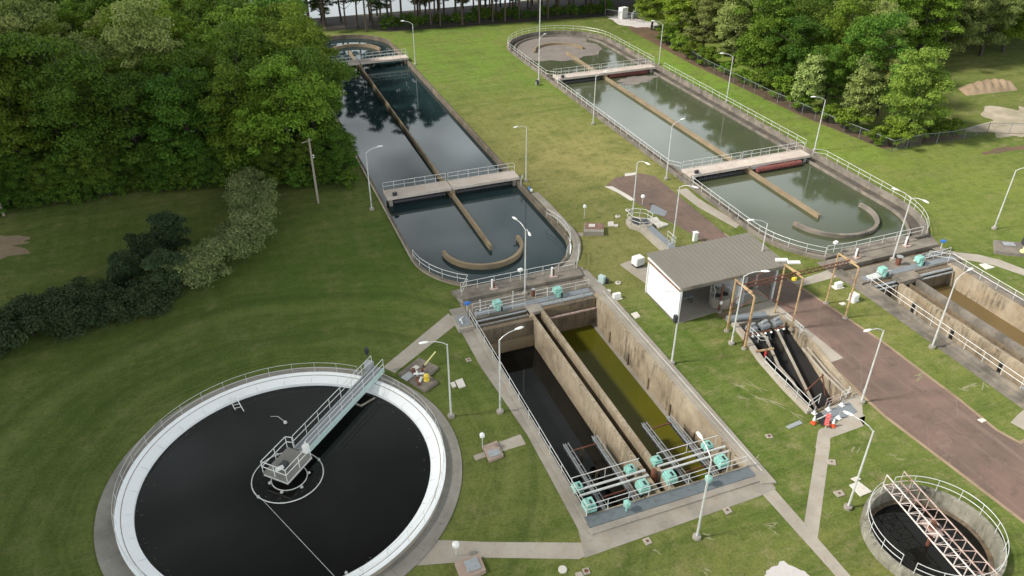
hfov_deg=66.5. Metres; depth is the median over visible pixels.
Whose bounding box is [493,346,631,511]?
water
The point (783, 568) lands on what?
gravel
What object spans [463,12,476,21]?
bush
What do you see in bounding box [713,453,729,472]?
gearbox
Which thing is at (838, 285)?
vent box
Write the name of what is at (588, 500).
gearbox
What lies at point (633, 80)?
foam
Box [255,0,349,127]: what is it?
broadleaf tree
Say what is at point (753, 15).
broadleaf tree
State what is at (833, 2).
broadleaf tree
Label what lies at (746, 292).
air blower
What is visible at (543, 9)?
bush
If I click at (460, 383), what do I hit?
cover slab
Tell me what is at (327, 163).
undergrowth tree
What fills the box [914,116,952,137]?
bush
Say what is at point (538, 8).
pine tree
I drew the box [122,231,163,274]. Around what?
juniper
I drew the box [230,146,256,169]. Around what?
undergrowth tree
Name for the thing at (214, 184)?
bush
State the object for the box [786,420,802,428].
steel cover
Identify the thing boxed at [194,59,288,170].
broadleaf tree
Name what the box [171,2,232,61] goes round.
broadleaf tree
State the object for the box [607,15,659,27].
gravel
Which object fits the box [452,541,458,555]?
valve post
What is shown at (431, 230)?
water
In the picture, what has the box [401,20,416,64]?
street lamp
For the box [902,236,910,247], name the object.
gate stand
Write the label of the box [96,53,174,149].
broadleaf tree
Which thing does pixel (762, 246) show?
street lamp
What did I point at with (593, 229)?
lidded chamber
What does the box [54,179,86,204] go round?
bush
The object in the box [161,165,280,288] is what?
hedge
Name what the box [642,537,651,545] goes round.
valve box
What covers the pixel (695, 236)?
marker block
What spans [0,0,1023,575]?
grass ground
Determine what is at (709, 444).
gearbox
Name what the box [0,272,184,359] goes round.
sprawling shrub
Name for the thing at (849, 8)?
broadleaf tree
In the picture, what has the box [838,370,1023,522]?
road edge
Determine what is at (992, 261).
path
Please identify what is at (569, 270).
oxidation ditch
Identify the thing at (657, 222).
cover slab
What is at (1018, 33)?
broadleaf tree
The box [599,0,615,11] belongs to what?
bush
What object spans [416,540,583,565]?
path
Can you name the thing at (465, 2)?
broadleaf tree
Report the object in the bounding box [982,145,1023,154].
dirt
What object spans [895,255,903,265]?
gear stand
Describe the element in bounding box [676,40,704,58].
bush
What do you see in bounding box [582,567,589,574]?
valve box
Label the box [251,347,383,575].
clarifier bridge
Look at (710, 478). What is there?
gate hoist
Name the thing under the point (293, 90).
broadleaf tree
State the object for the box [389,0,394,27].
pine tree
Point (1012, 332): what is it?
water
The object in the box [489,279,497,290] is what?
gate stand
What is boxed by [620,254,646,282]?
air unit
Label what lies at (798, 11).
broadleaf tree
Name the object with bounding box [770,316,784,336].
bar screen
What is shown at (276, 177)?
bush
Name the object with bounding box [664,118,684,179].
street lamp
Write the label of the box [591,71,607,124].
street lamp
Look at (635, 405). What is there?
water
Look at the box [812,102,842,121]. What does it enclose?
bush
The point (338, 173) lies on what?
bush
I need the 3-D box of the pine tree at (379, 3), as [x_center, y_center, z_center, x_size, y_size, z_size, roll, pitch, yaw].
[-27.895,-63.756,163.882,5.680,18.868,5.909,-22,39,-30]
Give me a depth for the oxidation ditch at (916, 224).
109.33 m
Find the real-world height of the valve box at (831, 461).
0.132 m
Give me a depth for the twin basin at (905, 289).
80.19 m
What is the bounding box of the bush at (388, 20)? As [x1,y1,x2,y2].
[378,14,396,29]
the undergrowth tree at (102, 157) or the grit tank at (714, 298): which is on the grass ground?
the undergrowth tree at (102, 157)
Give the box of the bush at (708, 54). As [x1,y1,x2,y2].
[696,46,720,65]
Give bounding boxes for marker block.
[692,231,698,241]
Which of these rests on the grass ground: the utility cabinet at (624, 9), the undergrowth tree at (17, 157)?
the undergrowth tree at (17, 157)
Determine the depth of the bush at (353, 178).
101.22 m
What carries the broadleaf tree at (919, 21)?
on the grass ground
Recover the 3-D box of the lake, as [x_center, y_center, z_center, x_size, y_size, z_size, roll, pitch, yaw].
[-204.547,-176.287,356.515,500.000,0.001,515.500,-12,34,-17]
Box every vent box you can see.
[612,292,622,299]
[831,281,843,289]
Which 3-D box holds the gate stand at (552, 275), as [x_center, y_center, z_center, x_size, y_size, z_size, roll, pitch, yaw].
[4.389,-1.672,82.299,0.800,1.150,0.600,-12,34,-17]
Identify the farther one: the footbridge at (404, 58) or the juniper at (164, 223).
the footbridge at (404, 58)
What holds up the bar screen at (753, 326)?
attached to the screen channels
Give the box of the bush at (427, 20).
[422,14,432,23]
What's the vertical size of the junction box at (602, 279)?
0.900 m
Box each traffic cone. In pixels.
[810,416,816,424]
[829,418,835,427]
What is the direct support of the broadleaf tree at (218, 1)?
on the pine straw at (129, 173)
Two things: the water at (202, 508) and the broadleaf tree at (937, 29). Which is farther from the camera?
the broadleaf tree at (937, 29)
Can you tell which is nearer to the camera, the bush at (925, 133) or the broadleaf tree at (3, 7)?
the bush at (925, 133)
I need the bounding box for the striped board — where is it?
[824,413,831,427]
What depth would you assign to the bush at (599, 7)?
179.55 m
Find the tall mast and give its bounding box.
[537,0,540,79]
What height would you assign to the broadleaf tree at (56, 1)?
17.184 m
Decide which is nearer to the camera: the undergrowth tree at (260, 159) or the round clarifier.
the round clarifier
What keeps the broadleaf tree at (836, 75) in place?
on the grass ground
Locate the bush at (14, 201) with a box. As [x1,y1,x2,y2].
[12,196,23,207]
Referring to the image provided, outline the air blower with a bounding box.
[739,279,752,295]
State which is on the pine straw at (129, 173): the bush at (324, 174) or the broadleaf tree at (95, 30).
the broadleaf tree at (95, 30)
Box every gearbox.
[571,481,583,497]
[581,497,596,514]
[624,463,636,478]
[635,478,650,497]
[650,455,662,467]
[662,469,677,486]
[701,440,713,454]
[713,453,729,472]
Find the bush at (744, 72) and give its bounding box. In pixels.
[731,68,754,82]
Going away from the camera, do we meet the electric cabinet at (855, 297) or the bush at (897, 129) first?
the electric cabinet at (855, 297)
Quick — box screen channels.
[730,311,855,413]
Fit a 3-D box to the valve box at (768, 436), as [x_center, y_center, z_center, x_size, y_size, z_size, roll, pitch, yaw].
[20.702,11.933,62.851,0.546,0.132,0.451,-5,33,-8]
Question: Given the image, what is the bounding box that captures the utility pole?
[302,138,318,203]
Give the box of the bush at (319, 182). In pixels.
[309,171,328,186]
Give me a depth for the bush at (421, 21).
170.52 m
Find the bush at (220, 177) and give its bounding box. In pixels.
[210,165,232,187]
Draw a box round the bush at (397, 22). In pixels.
[390,17,404,26]
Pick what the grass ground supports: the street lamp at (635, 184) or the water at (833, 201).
the street lamp at (635, 184)
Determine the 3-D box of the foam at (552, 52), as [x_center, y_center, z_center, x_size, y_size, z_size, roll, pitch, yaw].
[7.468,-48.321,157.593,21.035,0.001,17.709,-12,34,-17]
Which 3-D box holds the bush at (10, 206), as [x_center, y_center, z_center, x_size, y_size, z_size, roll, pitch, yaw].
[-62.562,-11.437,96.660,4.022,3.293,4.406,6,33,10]
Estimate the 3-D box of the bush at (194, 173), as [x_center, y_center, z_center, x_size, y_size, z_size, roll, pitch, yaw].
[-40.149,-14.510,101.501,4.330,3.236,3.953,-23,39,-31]
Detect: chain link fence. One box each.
[605,9,643,21]
[667,40,894,151]
[894,122,1023,150]
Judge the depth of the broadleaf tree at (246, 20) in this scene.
119.48 m
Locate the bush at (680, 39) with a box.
[669,30,691,48]
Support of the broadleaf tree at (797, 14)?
on the grass ground
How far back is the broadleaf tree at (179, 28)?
115.81 m
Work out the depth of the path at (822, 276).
83.09 m
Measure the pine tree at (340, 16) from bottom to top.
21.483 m
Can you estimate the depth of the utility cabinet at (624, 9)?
175.87 m
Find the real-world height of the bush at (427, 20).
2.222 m
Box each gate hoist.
[490,299,502,311]
[550,285,562,297]
[623,499,630,510]
[705,474,712,484]
[876,265,888,276]
[913,255,925,265]
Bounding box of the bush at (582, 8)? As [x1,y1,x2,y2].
[578,5,588,14]
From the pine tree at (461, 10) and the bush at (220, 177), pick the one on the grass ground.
the bush at (220, 177)
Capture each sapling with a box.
[788,53,828,111]
[840,53,883,109]
[844,65,887,122]
[874,55,903,115]
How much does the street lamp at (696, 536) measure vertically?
8.205 m
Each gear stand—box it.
[531,288,534,296]
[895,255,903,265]
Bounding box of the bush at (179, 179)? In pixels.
[167,168,194,189]
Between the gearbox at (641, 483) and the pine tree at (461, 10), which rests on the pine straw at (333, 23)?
the pine tree at (461, 10)
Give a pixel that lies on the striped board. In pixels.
(827, 419)
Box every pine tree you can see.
[309,0,329,28]
[322,0,328,23]
[332,0,354,28]
[337,0,341,21]
[353,0,360,27]
[362,0,378,31]
[367,2,370,20]
[368,0,390,28]
[370,1,373,24]
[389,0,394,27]
[409,0,420,26]
[416,0,418,15]
[427,0,433,24]
[438,0,447,25]
[460,0,465,24]
[476,0,479,22]
[492,0,493,20]
[504,0,505,21]
[518,0,519,18]
[537,0,538,18]
[547,0,548,17]
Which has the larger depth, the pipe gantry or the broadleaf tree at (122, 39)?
the broadleaf tree at (122, 39)
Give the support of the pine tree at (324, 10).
on the pine straw at (333, 23)
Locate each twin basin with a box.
[451,266,776,534]
[826,238,1023,401]
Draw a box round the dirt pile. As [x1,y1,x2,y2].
[958,78,1017,95]
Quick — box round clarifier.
[94,363,461,575]
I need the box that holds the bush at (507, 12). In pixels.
[500,7,513,18]
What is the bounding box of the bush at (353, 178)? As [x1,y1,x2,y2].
[335,168,360,188]
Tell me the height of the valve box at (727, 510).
0.132 m
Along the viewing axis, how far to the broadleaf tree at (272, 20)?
116.73 m
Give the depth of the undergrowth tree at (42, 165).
95.93 m
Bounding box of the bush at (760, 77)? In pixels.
[747,66,772,87]
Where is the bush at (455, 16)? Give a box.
[449,12,464,23]
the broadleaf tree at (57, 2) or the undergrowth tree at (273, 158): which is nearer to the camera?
the undergrowth tree at (273, 158)
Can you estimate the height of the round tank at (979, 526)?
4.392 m
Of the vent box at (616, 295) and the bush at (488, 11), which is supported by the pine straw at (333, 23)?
the bush at (488, 11)
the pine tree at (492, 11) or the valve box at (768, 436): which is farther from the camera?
the pine tree at (492, 11)
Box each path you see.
[384,314,454,372]
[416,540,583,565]
[449,307,775,557]
[498,435,524,450]
[677,188,738,227]
[763,489,849,575]
[792,270,836,285]
[804,448,829,537]
[817,260,1023,408]
[927,232,1023,300]
[948,250,1023,274]
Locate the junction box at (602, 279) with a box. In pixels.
[598,274,608,283]
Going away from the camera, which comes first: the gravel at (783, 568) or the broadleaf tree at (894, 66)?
the gravel at (783, 568)
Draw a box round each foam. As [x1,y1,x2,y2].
[516,37,601,60]
[617,76,658,84]
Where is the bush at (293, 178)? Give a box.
[284,166,307,187]
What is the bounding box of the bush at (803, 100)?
[784,93,814,110]
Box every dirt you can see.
[0,235,29,258]
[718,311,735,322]
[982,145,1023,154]
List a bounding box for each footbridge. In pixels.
[329,49,408,69]
[382,163,519,205]
[553,58,654,83]
[681,142,810,181]
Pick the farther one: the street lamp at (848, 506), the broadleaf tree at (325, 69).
the broadleaf tree at (325, 69)
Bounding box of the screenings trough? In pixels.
[726,311,766,321]
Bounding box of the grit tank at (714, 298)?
[708,282,730,308]
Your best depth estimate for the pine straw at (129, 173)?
113.67 m
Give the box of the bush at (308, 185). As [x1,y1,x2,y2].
[298,172,313,188]
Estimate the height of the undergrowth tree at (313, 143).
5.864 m
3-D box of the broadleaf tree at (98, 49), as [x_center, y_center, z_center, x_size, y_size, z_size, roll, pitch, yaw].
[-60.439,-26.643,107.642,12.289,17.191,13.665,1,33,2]
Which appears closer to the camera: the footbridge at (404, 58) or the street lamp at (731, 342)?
the street lamp at (731, 342)
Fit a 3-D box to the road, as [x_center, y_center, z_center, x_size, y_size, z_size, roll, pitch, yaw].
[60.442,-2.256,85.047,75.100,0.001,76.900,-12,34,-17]
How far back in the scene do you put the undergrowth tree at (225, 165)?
99.69 m
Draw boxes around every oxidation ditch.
[324,34,582,304]
[507,25,928,259]
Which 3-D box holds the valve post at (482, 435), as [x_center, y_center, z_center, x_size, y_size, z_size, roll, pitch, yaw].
[-2.326,12.020,61.198,0.400,1.710,0.400,-12,34,-17]
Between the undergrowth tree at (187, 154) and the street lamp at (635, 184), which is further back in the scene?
the undergrowth tree at (187, 154)
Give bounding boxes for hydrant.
[423,373,429,381]
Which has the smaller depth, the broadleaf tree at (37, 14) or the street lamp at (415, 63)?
the broadleaf tree at (37, 14)
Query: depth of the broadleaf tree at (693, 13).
157.15 m
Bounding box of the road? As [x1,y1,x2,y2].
[606,173,1023,519]
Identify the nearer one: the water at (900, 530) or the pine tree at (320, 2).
the water at (900, 530)
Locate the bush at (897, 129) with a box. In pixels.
[876,118,913,145]
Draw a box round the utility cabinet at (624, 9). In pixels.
[618,6,636,18]
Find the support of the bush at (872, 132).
on the pine straw at (647, 33)
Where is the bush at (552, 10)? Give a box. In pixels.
[549,4,562,15]
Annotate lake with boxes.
[249,0,523,17]
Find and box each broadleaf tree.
[0,0,90,61]
[0,3,31,22]
[0,12,51,139]
[0,26,105,154]
[0,57,33,159]
[0,72,59,187]
[17,35,137,171]
[24,17,91,81]
[28,0,96,27]
[32,30,117,147]
[33,0,98,22]
[52,0,94,57]
[57,0,141,32]
[64,11,135,59]
[78,69,177,181]
[82,1,181,106]
[93,0,210,136]
[94,0,170,53]
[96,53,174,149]
[134,45,218,137]
[136,63,231,168]
[138,0,202,51]
[140,0,229,34]
[165,30,240,81]
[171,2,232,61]
[190,0,251,35]
[193,3,273,79]
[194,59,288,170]
[198,16,279,146]
[200,0,252,59]
[228,52,341,163]
[247,13,333,80]
[248,0,309,18]
[248,0,325,46]
[249,0,310,33]
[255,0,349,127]
[258,44,359,139]
[308,0,332,20]
[365,0,389,15]
[410,0,427,6]
[423,0,438,10]
[456,0,469,8]
[633,0,672,29]
[659,0,707,33]
[680,0,725,52]
[685,0,733,32]
[713,0,769,64]
[731,0,795,80]
[734,0,796,55]
[763,13,835,89]
[774,0,839,80]
[775,0,828,32]
[782,0,838,52]
[806,0,881,96]
[806,43,857,107]
[819,0,869,44]
[827,0,863,67]
[832,9,915,100]
[855,0,918,69]
[857,0,879,35]
[859,0,925,47]
[877,54,940,121]
[879,46,956,139]
[899,0,964,50]
[911,2,964,39]
[922,0,992,60]
[928,0,973,41]
[956,0,1005,43]
[962,0,1023,55]
[977,4,1023,51]
[978,10,1023,43]
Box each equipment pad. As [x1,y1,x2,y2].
[398,358,437,392]
[993,237,1023,256]
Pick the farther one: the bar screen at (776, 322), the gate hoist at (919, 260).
the gate hoist at (919, 260)
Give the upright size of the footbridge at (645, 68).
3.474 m
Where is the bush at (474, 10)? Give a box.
[469,6,487,20]
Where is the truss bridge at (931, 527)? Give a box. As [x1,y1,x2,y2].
[883,471,997,575]
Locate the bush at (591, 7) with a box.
[585,2,600,14]
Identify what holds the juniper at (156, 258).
on the grass ground
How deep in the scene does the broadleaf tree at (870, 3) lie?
145.03 m
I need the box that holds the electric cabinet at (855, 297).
[847,291,859,303]
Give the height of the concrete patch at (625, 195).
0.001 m
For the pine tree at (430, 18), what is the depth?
170.39 m
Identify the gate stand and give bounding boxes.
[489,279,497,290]
[549,267,557,278]
[852,248,861,259]
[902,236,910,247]
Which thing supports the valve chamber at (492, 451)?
on the grass ground
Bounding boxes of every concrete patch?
[605,186,632,200]
[650,204,666,215]
[1011,410,1023,429]
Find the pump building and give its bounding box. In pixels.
[645,232,787,323]
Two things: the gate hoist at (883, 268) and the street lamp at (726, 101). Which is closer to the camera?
the gate hoist at (883, 268)
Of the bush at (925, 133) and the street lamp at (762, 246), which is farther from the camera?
the bush at (925, 133)
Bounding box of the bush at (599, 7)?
[597,4,604,13]
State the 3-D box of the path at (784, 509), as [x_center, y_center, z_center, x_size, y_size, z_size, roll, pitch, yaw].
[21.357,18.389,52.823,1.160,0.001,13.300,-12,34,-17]
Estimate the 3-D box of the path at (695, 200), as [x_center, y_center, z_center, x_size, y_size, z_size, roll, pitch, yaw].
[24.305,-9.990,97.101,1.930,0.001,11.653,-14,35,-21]
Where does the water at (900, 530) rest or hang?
in the round tank at (979, 526)
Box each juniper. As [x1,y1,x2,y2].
[105,249,144,287]
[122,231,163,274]
[139,246,187,295]
[143,209,191,251]
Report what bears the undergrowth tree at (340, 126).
on the pine straw at (129, 173)
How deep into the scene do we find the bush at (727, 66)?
141.49 m
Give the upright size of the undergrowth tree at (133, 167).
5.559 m
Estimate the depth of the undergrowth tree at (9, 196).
95.31 m
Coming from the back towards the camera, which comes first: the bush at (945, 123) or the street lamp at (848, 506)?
the bush at (945, 123)
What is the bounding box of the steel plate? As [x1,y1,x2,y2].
[822,402,856,421]
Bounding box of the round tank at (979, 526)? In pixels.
[860,475,1009,575]
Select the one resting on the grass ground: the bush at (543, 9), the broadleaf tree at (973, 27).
the broadleaf tree at (973, 27)
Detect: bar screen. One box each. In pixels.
[745,322,758,343]
[757,319,772,339]
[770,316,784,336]
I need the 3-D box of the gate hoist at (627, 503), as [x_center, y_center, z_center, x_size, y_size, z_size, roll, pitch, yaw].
[8.235,15.593,55.948,0.600,1.040,0.520,-12,34,-17]
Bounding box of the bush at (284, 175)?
[277,165,298,185]
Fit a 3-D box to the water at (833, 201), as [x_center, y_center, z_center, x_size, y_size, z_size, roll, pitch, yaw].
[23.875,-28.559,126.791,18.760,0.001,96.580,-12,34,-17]
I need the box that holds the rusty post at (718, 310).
[715,284,723,312]
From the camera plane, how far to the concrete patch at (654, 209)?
96.22 m
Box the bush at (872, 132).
[862,126,895,144]
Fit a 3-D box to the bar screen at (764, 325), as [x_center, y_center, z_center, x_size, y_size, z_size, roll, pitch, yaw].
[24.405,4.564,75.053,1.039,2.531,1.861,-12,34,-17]
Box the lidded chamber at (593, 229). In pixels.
[583,223,603,235]
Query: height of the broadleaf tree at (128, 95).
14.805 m
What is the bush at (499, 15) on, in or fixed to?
on the pine straw at (333, 23)
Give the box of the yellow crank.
[422,351,435,367]
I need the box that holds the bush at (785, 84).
[769,74,793,98]
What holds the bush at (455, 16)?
on the pine straw at (333, 23)
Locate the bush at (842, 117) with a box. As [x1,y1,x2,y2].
[834,106,875,131]
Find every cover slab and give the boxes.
[455,378,465,388]
[608,221,613,226]
[631,312,639,318]
[648,217,668,227]
[849,481,871,496]
[979,263,994,269]
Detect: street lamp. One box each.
[365,145,382,210]
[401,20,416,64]
[419,341,454,418]
[496,326,523,413]
[512,217,530,295]
[513,126,527,181]
[538,33,545,82]
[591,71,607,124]
[632,161,649,215]
[652,20,662,64]
[658,291,681,364]
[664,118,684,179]
[672,185,697,244]
[692,431,711,540]
[720,53,732,102]
[728,270,769,345]
[747,219,767,287]
[811,96,825,151]
[843,411,873,510]
[857,328,883,404]
[889,188,928,260]
[928,267,973,349]
[991,168,1021,229]
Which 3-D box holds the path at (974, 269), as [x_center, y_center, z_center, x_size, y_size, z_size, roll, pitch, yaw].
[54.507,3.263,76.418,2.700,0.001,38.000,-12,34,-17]
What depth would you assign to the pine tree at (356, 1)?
167.93 m
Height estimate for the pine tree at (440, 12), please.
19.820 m
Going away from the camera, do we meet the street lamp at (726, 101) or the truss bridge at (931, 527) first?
the truss bridge at (931, 527)
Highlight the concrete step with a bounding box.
[473,452,485,460]
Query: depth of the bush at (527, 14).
175.34 m
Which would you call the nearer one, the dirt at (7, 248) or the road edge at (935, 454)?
the road edge at (935, 454)
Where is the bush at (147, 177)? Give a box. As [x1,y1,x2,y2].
[140,170,161,189]
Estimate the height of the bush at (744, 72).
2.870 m
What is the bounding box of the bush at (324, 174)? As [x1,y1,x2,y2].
[312,166,335,183]
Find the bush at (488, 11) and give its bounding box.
[481,7,495,19]
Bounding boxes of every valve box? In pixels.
[575,572,583,575]
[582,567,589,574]
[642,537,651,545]
[722,506,731,514]
[765,434,772,438]
[826,459,835,464]
[833,490,844,496]
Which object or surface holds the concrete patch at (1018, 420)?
on the grass ground
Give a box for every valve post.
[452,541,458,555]
[480,432,484,449]
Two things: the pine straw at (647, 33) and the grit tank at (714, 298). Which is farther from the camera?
the pine straw at (647, 33)
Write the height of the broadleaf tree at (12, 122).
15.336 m
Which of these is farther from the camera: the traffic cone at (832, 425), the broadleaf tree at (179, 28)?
the broadleaf tree at (179, 28)
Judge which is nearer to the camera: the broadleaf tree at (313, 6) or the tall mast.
the tall mast
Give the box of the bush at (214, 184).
[203,175,224,186]
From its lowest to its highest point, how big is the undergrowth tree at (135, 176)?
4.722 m
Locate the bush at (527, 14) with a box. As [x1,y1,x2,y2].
[521,10,533,18]
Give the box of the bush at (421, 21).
[414,15,425,24]
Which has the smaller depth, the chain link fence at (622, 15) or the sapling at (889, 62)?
the sapling at (889, 62)
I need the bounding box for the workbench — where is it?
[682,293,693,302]
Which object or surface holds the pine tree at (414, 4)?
on the pine straw at (333, 23)
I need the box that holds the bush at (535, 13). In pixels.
[532,10,540,17]
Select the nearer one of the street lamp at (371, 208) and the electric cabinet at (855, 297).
the electric cabinet at (855, 297)
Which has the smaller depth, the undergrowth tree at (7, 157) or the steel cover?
the steel cover
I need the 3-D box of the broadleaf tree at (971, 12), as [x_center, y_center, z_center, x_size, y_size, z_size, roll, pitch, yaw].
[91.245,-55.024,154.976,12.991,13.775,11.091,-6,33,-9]
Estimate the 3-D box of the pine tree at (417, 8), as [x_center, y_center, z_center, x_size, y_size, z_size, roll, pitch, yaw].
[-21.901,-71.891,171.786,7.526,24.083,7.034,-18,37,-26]
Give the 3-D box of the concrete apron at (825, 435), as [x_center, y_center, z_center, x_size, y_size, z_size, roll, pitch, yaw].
[27.551,11.075,64.246,9.180,0.001,2.325,-28,42,-36]
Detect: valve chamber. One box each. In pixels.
[455,554,485,575]
[483,440,502,462]
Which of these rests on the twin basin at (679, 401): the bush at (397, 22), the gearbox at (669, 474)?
the gearbox at (669, 474)
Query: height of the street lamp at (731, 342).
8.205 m
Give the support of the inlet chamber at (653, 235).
on the grass ground
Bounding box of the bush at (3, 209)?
[0,196,8,213]
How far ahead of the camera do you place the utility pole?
95.73 m
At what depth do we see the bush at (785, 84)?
129.47 m
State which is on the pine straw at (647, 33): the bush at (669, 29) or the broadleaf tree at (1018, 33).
the bush at (669, 29)
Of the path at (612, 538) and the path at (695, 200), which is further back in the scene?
the path at (695, 200)
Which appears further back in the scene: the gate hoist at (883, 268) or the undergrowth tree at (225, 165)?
the undergrowth tree at (225, 165)
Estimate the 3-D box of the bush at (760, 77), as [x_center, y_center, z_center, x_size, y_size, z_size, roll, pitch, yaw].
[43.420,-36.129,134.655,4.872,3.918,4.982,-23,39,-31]
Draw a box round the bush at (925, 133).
[906,126,928,141]
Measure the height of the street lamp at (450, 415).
8.205 m
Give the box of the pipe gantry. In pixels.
[724,253,859,350]
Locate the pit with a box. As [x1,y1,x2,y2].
[815,412,831,425]
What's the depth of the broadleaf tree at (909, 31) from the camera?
136.71 m
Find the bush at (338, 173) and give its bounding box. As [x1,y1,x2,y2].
[323,167,349,184]
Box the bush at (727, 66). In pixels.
[718,61,737,73]
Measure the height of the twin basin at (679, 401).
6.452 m
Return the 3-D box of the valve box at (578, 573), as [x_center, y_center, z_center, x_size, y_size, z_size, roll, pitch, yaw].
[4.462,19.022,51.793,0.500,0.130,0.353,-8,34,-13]
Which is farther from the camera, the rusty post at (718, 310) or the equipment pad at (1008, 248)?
the equipment pad at (1008, 248)
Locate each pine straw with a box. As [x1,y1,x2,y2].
[0,109,327,200]
[313,0,636,31]
[628,18,968,148]
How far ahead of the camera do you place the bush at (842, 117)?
117.33 m
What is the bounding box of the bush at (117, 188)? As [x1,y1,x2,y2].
[103,173,130,196]
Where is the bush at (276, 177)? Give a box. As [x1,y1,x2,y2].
[257,174,283,187]
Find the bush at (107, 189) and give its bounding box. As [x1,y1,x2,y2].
[91,175,126,196]
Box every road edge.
[724,233,1023,443]
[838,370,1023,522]
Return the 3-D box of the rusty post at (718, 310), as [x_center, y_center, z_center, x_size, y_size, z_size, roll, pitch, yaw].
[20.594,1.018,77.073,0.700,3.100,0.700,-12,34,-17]
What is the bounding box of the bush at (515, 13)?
[507,5,521,18]
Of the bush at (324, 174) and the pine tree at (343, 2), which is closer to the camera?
the bush at (324, 174)
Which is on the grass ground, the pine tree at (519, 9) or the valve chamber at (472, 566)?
the valve chamber at (472, 566)
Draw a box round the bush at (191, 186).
[182,170,206,190]
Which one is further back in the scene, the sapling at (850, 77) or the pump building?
the sapling at (850, 77)
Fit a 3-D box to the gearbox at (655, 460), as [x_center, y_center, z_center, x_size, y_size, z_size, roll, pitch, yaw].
[11.300,13.506,60.186,0.956,1.000,1.068,-12,34,-17]
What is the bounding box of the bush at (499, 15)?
[494,12,503,20]
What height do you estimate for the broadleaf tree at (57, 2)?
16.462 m
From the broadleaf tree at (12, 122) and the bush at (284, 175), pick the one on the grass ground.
the bush at (284, 175)
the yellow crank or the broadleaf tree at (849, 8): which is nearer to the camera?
the yellow crank
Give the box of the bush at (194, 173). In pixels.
[187,165,216,188]
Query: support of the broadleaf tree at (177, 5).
on the pine straw at (129, 173)
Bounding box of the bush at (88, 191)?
[81,177,107,199]
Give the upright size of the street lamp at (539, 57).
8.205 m
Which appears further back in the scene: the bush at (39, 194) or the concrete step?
the bush at (39, 194)
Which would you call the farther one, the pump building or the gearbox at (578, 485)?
the pump building
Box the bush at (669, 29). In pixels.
[655,23,679,43]
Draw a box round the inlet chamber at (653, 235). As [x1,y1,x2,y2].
[626,208,675,249]
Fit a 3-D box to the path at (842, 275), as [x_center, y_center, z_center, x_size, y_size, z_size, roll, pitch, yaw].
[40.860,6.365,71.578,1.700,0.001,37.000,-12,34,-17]
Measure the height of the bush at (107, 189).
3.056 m
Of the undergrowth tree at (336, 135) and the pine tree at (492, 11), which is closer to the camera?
the undergrowth tree at (336, 135)
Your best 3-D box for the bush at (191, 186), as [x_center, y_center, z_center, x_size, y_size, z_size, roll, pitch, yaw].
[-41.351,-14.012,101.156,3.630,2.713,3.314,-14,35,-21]
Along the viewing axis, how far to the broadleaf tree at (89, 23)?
117.91 m
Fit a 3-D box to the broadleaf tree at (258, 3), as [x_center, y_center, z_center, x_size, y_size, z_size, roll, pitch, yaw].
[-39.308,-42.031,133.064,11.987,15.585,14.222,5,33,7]
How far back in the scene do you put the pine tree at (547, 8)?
175.97 m
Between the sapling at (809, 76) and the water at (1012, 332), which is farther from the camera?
the sapling at (809, 76)
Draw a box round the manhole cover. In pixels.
[558,565,566,573]
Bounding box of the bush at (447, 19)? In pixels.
[444,14,450,22]
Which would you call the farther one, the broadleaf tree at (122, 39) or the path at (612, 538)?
the broadleaf tree at (122, 39)
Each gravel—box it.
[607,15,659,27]
[765,561,808,575]
[965,106,1023,137]
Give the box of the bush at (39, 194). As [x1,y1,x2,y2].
[24,186,52,203]
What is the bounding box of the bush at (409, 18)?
[399,12,419,26]
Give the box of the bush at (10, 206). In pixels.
[0,180,20,209]
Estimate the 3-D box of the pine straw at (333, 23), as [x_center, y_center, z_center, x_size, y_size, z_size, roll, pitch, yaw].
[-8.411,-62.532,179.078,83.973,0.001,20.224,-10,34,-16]
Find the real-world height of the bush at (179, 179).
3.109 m
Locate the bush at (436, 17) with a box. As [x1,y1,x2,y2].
[433,13,445,23]
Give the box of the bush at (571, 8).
[564,4,580,14]
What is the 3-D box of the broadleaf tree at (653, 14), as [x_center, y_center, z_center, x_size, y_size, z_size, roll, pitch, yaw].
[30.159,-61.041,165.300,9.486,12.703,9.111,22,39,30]
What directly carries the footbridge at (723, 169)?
on the oxidation ditch at (916, 224)
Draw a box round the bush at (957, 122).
[943,117,967,134]
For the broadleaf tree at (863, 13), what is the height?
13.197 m
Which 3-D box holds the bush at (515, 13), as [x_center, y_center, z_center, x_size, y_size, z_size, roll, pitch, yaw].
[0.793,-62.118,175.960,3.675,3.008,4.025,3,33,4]
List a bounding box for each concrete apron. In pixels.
[732,300,864,426]
[816,393,864,447]
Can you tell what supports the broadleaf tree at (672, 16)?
on the grass ground
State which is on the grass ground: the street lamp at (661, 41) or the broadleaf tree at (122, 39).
the street lamp at (661, 41)
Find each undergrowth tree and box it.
[0,151,40,198]
[0,155,17,201]
[7,148,59,200]
[31,159,62,199]
[41,148,94,191]
[62,143,112,195]
[83,145,125,193]
[105,149,141,183]
[130,160,154,177]
[168,131,210,171]
[206,143,242,178]
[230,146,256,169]
[247,142,273,169]
[257,137,292,177]
[275,142,306,182]
[293,138,325,175]
[313,149,338,172]
[314,127,361,171]
[318,117,345,146]
[327,137,358,169]
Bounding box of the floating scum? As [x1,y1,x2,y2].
[137,386,423,570]
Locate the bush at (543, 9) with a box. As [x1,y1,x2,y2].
[539,5,549,15]
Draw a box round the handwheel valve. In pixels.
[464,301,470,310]
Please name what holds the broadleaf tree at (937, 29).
on the grass ground
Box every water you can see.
[134,386,430,575]
[324,39,566,283]
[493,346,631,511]
[529,38,906,253]
[560,325,707,486]
[870,504,988,575]
[932,283,1023,346]

